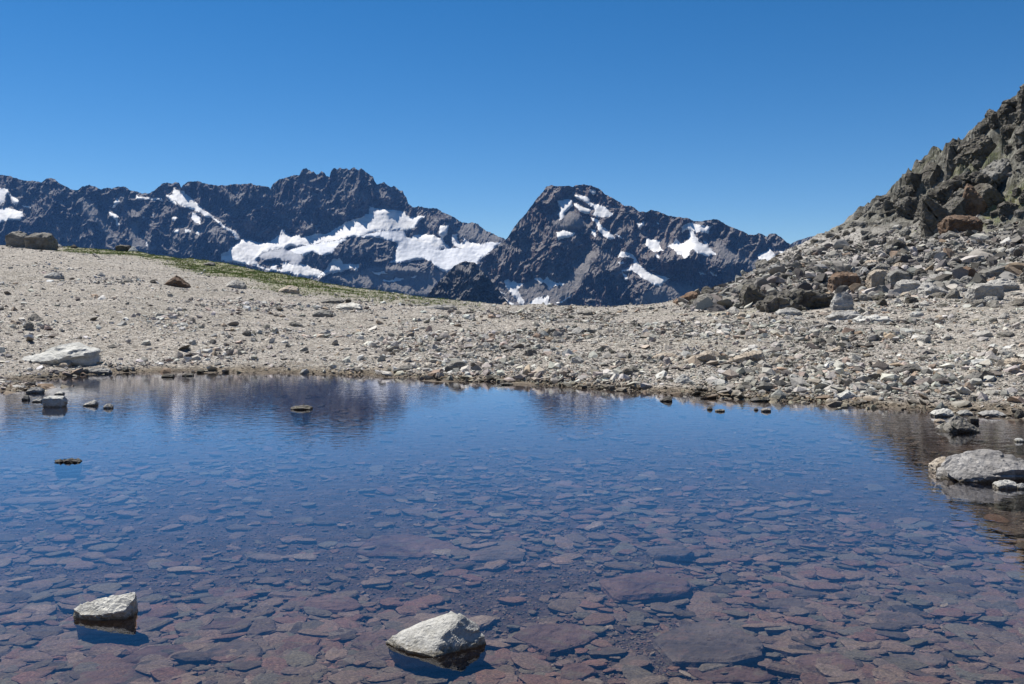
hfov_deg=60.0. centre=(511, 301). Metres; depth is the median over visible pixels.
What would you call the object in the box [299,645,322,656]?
flat stone
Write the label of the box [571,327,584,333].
rock
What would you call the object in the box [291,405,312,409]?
stone
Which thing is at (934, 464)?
stone
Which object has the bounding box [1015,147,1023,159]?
crag
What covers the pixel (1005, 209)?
crag
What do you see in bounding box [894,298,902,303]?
boulder
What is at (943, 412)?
stone
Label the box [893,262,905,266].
boulder
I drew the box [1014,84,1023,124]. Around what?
crag
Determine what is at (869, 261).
boulder
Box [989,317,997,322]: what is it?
rock
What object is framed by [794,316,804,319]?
rock
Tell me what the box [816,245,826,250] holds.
boulder
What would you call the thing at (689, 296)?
rock
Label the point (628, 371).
rock
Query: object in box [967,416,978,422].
stone
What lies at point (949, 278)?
rubble
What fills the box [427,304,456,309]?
rock
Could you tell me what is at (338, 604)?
flat stone
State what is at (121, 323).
rock
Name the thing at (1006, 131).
crag
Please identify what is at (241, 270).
grass
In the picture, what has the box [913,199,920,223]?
crag
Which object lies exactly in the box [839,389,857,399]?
rock
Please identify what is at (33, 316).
rock
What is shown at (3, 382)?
gravel
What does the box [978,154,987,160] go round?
crag
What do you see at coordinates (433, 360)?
rock
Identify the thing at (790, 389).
rock
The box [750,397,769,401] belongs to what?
stone
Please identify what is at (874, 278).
boulder
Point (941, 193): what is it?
crag
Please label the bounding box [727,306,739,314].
rock
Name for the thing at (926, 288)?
boulder
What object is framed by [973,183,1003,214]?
crag
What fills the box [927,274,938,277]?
boulder
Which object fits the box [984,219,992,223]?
boulder
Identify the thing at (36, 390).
stone
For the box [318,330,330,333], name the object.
rock
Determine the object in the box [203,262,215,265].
rock
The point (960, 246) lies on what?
boulder
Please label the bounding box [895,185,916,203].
crag
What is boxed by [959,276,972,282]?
boulder
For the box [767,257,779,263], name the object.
boulder
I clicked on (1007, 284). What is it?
boulder
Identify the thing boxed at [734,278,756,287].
boulder
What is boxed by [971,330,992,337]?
rock
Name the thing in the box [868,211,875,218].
crag
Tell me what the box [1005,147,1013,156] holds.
crag
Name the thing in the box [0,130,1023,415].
gravel
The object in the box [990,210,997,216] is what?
crag
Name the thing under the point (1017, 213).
crag
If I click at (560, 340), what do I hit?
rock
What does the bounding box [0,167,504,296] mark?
mountain
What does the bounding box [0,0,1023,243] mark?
sky
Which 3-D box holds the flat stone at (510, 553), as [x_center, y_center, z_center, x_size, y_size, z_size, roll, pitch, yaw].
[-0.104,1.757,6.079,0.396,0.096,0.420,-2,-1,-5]
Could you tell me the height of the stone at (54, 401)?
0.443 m
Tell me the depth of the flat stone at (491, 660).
4.18 m
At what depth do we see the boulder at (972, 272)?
36.01 m
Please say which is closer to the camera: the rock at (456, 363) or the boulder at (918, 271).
the rock at (456, 363)
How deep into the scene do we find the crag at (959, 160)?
58.88 m
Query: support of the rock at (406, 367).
on the ground at (842, 494)
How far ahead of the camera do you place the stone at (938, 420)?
11.75 m
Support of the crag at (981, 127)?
on the ground at (842, 494)
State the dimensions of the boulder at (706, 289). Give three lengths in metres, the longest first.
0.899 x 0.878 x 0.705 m
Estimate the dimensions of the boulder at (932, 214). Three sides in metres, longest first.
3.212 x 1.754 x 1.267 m
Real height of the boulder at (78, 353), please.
0.674 m
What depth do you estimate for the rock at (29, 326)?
24.83 m
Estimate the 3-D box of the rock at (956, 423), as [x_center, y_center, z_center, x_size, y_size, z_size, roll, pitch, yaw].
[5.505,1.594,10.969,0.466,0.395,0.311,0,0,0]
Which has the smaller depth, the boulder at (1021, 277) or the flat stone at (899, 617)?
the flat stone at (899, 617)
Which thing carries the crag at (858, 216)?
on the ground at (842, 494)
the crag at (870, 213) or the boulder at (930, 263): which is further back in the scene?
the crag at (870, 213)
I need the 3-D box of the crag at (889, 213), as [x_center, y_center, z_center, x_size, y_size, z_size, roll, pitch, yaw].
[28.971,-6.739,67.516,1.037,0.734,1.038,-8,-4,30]
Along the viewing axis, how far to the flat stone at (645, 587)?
5.19 m
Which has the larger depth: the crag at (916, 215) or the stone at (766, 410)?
the crag at (916, 215)
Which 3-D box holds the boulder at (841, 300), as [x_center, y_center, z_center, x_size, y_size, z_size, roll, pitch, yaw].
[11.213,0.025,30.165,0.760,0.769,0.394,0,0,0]
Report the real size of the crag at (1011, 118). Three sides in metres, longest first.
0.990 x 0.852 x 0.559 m
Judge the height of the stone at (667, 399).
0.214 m
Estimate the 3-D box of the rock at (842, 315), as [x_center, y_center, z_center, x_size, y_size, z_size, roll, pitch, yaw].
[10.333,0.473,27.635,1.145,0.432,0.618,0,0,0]
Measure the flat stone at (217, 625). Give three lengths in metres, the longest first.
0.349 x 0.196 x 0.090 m
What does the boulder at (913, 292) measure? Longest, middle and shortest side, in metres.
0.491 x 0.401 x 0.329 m
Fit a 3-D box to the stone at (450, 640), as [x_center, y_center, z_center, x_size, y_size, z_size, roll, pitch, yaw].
[-0.359,1.621,4.160,0.393,0.316,0.301,0,0,-34]
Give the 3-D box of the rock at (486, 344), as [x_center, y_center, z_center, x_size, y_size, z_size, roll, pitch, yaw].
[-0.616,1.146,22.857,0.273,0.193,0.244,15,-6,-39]
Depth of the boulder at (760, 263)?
56.19 m
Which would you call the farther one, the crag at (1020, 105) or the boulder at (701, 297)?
the crag at (1020, 105)
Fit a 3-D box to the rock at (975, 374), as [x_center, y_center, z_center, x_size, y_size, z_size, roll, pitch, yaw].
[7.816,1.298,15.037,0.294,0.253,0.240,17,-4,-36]
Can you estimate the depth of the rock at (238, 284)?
43.47 m
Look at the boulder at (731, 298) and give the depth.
36.45 m
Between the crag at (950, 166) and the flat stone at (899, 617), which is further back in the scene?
the crag at (950, 166)
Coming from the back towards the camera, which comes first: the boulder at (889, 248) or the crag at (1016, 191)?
the crag at (1016, 191)
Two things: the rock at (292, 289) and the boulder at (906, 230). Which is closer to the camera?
the rock at (292, 289)
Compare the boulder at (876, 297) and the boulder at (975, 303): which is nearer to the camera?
the boulder at (975, 303)
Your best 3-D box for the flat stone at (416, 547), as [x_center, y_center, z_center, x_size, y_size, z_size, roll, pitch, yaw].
[-0.694,1.769,6.302,0.768,0.106,0.547,1,1,5]
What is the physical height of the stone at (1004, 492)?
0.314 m
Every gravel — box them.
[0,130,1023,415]
[0,375,94,393]
[0,446,1023,683]
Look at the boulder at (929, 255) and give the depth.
41.79 m
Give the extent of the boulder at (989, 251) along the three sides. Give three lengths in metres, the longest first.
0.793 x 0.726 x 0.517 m
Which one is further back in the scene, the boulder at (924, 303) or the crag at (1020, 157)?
the crag at (1020, 157)
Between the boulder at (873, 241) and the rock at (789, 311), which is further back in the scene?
the boulder at (873, 241)
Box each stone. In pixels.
[1,496,71,508]
[18,668,150,683]
[22,395,29,399]
[26,387,44,392]
[34,375,52,378]
[42,395,67,406]
[54,458,81,477]
[55,360,71,367]
[73,592,138,641]
[83,400,98,405]
[88,367,112,373]
[103,403,113,408]
[103,549,140,560]
[121,645,187,663]
[161,374,174,376]
[197,617,242,629]
[200,639,262,664]
[248,553,283,562]
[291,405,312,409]
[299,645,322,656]
[303,595,362,614]
[351,628,397,649]
[355,534,459,559]
[386,611,485,670]
[469,544,524,562]
[482,654,508,666]
[512,624,597,656]
[560,663,597,680]
[599,571,692,605]
[619,654,651,670]
[645,545,694,565]
[653,620,766,670]
[660,396,671,401]
[687,666,777,683]
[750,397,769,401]
[761,408,770,411]
[768,597,809,609]
[791,652,857,672]
[875,612,926,629]
[888,652,946,668]
[928,456,946,491]
[930,408,953,416]
[933,643,972,649]
[934,419,945,421]
[956,410,972,415]
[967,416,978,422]
[977,410,1006,416]
[992,480,1016,509]
[1014,409,1023,417]
[1014,438,1023,441]
[1015,483,1023,510]
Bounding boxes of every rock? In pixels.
[23,322,33,330]
[27,313,42,320]
[44,272,63,279]
[115,245,130,251]
[117,321,126,325]
[128,246,137,251]
[164,275,190,287]
[188,340,196,344]
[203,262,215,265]
[226,280,246,288]
[242,330,250,335]
[278,285,299,293]
[289,322,302,326]
[312,310,332,316]
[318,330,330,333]
[321,298,344,303]
[336,302,362,309]
[395,364,412,370]
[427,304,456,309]
[428,359,440,362]
[444,359,466,371]
[482,342,490,347]
[523,349,536,355]
[557,338,565,342]
[570,356,582,362]
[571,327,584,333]
[582,310,592,314]
[623,368,632,375]
[652,353,676,358]
[673,291,697,303]
[674,374,692,383]
[683,350,715,363]
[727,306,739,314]
[729,350,764,362]
[774,307,801,314]
[775,355,789,363]
[786,386,795,392]
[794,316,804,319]
[825,310,861,320]
[829,346,844,351]
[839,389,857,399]
[852,314,892,322]
[865,388,878,395]
[888,364,920,372]
[909,311,923,316]
[916,335,930,342]
[935,415,979,432]
[963,371,983,379]
[966,396,976,400]
[970,359,992,364]
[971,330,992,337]
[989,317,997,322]
[997,331,1014,336]
[998,312,1009,318]
[998,349,1014,354]
[1004,358,1023,365]
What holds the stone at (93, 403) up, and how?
on the ground at (842, 494)
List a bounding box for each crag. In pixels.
[854,212,861,219]
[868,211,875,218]
[874,200,879,206]
[877,194,890,201]
[884,199,893,209]
[885,209,895,215]
[893,196,918,218]
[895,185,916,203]
[904,171,922,189]
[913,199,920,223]
[920,161,941,188]
[927,171,996,205]
[943,188,967,215]
[944,138,959,180]
[952,134,996,166]
[954,157,965,164]
[963,183,986,215]
[967,159,980,169]
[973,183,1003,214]
[974,120,989,137]
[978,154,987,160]
[979,158,1009,189]
[984,109,997,128]
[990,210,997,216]
[996,201,1019,220]
[997,98,1017,128]
[1000,124,1016,139]
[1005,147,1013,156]
[1006,112,1015,124]
[1011,187,1021,195]
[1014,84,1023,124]
[1014,120,1023,142]
[1014,210,1023,217]
[1015,142,1021,149]
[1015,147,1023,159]
[1018,135,1023,143]
[1018,155,1023,161]
[1019,113,1023,122]
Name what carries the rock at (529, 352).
on the ground at (842, 494)
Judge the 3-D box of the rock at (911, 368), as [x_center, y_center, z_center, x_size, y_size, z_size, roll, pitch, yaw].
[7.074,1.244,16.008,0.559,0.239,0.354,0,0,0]
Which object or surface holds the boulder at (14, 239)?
on the ground at (842, 494)
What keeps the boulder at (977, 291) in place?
on the ground at (842, 494)
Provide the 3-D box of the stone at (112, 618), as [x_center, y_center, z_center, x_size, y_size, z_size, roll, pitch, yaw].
[-2.078,1.640,4.531,0.311,0.294,0.170,0,0,0]
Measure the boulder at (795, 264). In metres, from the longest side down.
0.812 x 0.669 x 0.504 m
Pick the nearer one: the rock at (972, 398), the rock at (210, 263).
the rock at (972, 398)
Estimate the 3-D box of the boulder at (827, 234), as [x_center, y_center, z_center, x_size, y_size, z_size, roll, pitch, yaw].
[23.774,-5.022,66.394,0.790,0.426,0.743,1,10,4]
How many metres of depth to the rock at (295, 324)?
29.21 m
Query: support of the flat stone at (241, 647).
on the ground at (842, 494)
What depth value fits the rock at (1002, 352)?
17.12 m
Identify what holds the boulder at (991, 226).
on the ground at (842, 494)
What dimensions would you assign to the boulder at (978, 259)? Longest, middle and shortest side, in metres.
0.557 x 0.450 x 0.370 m
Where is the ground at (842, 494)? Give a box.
[0,92,1023,683]
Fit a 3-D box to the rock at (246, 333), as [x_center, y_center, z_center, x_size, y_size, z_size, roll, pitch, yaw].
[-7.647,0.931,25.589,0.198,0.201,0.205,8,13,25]
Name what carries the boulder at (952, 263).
on the ground at (842, 494)
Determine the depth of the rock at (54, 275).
39.58 m
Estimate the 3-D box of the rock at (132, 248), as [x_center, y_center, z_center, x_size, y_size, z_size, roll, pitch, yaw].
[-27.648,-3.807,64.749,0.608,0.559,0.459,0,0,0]
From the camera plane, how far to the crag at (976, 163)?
59.36 m
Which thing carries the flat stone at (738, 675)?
on the ground at (842, 494)
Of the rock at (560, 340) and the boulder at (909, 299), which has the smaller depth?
the rock at (560, 340)
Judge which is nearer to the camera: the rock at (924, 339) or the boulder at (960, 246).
the rock at (924, 339)
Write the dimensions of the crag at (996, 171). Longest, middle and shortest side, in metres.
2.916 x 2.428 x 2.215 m
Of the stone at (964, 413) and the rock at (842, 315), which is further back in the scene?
the rock at (842, 315)
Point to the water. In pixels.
(196, 415)
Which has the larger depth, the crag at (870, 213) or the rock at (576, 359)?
the crag at (870, 213)
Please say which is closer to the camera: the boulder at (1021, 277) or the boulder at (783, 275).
the boulder at (1021, 277)
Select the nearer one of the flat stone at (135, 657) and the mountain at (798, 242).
the flat stone at (135, 657)
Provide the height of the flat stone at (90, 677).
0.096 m
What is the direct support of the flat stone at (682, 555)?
on the ground at (842, 494)
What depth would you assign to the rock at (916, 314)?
27.17 m
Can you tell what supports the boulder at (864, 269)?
on the ground at (842, 494)
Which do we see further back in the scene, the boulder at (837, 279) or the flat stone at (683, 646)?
the boulder at (837, 279)
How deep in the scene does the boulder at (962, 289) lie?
32.17 m
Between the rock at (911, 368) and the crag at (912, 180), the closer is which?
the rock at (911, 368)
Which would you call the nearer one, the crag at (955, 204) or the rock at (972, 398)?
the rock at (972, 398)
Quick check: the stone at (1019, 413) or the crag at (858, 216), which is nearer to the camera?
the stone at (1019, 413)
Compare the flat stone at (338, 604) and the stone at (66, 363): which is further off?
the stone at (66, 363)
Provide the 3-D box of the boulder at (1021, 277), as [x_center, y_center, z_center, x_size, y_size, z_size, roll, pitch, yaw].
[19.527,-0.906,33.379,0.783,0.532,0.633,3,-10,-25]
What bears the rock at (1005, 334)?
on the ground at (842, 494)
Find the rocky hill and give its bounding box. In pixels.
[426,261,509,304]
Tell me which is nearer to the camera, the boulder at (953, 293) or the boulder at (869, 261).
the boulder at (953, 293)
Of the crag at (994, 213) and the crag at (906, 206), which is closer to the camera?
the crag at (994, 213)
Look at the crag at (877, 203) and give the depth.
68.61 m
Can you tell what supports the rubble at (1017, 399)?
on the ground at (842, 494)
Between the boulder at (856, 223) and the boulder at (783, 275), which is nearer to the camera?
the boulder at (783, 275)
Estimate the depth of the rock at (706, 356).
18.05 m
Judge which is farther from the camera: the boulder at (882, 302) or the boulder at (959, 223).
the boulder at (959, 223)
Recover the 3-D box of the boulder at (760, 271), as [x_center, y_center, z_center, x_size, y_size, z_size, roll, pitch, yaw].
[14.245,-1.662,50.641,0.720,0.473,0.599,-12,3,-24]
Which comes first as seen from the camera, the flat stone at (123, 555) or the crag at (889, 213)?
the flat stone at (123, 555)
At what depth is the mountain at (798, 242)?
3608.43 m
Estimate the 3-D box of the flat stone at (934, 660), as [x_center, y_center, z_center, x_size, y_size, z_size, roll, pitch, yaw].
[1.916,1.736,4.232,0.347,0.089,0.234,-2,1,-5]
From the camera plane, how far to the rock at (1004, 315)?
23.98 m
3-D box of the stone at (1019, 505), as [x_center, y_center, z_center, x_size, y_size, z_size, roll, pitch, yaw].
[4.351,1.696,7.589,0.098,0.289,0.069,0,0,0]
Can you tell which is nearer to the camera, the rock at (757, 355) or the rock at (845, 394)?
the rock at (845, 394)
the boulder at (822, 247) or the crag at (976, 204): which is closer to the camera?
the crag at (976, 204)
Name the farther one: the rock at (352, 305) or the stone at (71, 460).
the rock at (352, 305)
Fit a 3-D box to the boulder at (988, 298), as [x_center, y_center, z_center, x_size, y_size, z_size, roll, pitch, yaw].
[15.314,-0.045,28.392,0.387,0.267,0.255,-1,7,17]
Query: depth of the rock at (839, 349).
18.92 m
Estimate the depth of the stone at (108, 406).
13.27 m
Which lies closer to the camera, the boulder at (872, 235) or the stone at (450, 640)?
the stone at (450, 640)
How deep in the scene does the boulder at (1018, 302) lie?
26.90 m
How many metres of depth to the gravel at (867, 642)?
5.14 m
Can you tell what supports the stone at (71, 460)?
in the water
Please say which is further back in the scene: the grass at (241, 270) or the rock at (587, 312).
the grass at (241, 270)
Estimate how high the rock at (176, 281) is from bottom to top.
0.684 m
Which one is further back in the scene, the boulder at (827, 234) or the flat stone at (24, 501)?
the boulder at (827, 234)
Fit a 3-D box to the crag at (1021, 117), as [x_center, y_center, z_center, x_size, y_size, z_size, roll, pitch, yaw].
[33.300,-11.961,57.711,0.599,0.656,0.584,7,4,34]
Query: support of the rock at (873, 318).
on the ground at (842, 494)
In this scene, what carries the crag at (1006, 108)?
on the ground at (842, 494)
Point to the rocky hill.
(467, 281)
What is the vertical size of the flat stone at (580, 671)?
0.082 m
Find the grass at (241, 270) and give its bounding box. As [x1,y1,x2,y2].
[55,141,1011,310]
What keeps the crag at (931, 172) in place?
on the ground at (842, 494)
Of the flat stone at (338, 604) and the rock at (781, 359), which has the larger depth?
the rock at (781, 359)
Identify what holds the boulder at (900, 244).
on the ground at (842, 494)
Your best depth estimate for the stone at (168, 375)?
18.70 m
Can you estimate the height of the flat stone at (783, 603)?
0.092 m
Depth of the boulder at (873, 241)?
52.49 m
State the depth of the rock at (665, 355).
19.06 m
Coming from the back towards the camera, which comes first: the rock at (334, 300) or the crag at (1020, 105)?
the crag at (1020, 105)
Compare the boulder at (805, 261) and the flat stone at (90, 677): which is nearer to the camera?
the flat stone at (90, 677)
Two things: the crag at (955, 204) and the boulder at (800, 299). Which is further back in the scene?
the crag at (955, 204)
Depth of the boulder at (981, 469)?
7.95 m
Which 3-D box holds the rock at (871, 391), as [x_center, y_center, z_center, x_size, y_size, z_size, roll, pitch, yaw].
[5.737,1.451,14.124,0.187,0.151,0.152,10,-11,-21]
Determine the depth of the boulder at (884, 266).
42.17 m
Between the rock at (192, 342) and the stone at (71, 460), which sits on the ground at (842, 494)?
the rock at (192, 342)
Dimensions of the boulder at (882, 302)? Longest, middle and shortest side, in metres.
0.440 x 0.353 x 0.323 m
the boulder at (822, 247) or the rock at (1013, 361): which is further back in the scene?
the boulder at (822, 247)
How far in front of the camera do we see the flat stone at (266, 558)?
6.00 m
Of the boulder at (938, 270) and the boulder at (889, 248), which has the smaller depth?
the boulder at (938, 270)
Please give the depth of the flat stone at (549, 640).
4.47 m
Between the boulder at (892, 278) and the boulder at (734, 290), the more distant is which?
the boulder at (734, 290)
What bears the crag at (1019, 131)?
on the ground at (842, 494)
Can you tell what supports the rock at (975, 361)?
on the ground at (842, 494)
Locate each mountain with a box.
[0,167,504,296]
[479,184,793,306]
[791,236,813,245]
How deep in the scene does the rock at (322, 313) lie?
32.24 m
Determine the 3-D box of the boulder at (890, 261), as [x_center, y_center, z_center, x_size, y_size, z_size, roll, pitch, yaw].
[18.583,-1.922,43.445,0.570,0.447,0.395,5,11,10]
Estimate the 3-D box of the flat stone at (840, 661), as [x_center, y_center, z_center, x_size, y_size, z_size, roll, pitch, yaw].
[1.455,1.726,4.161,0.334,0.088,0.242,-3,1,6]
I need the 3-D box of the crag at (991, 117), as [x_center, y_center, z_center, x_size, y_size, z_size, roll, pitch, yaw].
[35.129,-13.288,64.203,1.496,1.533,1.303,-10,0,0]
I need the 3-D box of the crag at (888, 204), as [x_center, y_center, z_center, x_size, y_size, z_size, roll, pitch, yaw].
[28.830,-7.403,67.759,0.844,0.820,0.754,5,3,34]
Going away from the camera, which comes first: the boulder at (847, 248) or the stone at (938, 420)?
the stone at (938, 420)
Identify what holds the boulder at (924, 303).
on the ground at (842, 494)
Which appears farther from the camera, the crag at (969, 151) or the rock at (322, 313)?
the crag at (969, 151)
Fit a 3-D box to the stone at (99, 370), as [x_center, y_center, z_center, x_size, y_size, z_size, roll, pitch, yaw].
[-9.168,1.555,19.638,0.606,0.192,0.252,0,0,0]
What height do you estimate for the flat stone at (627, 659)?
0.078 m
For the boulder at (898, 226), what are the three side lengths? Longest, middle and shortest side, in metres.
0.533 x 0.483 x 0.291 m
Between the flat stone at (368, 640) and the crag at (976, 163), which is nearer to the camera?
the flat stone at (368, 640)
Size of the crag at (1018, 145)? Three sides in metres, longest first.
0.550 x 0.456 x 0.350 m
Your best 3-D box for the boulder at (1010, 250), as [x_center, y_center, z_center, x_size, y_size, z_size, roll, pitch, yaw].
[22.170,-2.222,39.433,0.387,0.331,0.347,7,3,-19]
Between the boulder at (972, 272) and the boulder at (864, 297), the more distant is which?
the boulder at (972, 272)
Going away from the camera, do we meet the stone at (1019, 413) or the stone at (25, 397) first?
the stone at (1019, 413)
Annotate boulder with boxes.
[5,231,28,246]
[22,342,100,365]
[23,232,58,250]
[697,293,718,300]
[701,286,714,294]
[723,297,738,299]
[729,287,740,293]
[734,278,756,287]
[738,284,767,305]
[754,268,765,275]
[755,259,767,269]
[755,288,832,312]
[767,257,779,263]
[778,273,790,278]
[786,261,801,267]
[801,258,810,264]
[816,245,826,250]
[821,261,831,265]
[824,231,834,236]
[827,272,860,291]
[830,291,853,309]
[843,246,854,251]
[849,221,867,226]
[859,267,869,273]
[859,293,870,300]
[865,260,876,264]
[865,269,888,288]
[868,233,877,237]
[868,238,878,246]
[871,295,883,300]
[876,263,889,269]
[876,298,886,305]
[883,239,906,250]
[885,244,896,254]
[885,258,896,265]
[885,270,910,287]
[892,224,901,228]
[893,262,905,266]
[893,279,920,292]
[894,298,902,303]
[899,226,910,234]
[904,296,918,303]
[910,290,917,295]
[914,268,926,275]
[918,281,948,296]
[919,194,951,237]
[920,300,928,305]
[924,251,936,262]
[926,259,934,266]
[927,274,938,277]
[931,292,946,297]
[935,267,946,273]
[935,449,1023,501]
[937,215,983,234]
[941,231,958,239]
[943,288,959,298]
[946,261,959,267]
[953,244,965,248]
[956,286,967,291]
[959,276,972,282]
[962,298,971,302]
[963,266,976,276]
[965,283,1004,299]
[970,299,985,306]
[972,257,984,261]
[978,265,1004,278]
[982,249,996,253]
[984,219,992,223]
[984,296,997,300]
[986,224,996,228]
[986,300,1003,307]
[987,278,1019,290]
[1005,248,1015,253]
[1008,298,1023,306]
[1018,272,1023,283]
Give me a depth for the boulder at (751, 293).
34.29 m
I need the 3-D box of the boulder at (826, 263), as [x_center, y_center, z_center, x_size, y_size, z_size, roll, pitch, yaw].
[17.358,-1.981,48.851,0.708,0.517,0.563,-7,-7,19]
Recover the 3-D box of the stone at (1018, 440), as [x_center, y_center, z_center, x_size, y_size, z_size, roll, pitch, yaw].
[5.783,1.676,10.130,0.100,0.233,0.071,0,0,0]
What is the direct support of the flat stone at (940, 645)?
on the ground at (842, 494)
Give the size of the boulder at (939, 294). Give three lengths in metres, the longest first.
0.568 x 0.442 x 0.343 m
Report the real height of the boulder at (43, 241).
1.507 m
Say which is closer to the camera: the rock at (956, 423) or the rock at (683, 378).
the rock at (956, 423)
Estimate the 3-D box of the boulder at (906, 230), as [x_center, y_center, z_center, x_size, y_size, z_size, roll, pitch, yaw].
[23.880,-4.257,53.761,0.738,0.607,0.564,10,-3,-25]
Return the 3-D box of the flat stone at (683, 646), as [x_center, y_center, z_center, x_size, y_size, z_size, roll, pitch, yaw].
[0.969,1.719,4.418,0.539,0.103,0.628,-3,-3,-3]
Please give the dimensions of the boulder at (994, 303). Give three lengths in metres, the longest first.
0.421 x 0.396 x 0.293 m
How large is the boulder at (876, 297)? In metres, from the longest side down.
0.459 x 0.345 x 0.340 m
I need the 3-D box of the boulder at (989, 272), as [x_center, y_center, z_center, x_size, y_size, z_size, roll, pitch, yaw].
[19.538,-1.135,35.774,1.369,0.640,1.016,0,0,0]
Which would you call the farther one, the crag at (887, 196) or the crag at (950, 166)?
the crag at (887, 196)
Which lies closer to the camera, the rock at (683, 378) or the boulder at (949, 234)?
the rock at (683, 378)
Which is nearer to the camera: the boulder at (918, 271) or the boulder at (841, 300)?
the boulder at (841, 300)
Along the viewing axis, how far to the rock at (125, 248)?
64.73 m
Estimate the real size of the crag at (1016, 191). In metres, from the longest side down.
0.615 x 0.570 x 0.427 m
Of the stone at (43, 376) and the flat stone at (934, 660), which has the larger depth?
the stone at (43, 376)
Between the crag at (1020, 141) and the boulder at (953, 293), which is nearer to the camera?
the boulder at (953, 293)
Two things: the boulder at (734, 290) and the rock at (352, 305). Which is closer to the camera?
the rock at (352, 305)
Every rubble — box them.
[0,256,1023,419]
[672,135,1023,312]
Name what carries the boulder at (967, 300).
on the ground at (842, 494)
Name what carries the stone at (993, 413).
on the ground at (842, 494)
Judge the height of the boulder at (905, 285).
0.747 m

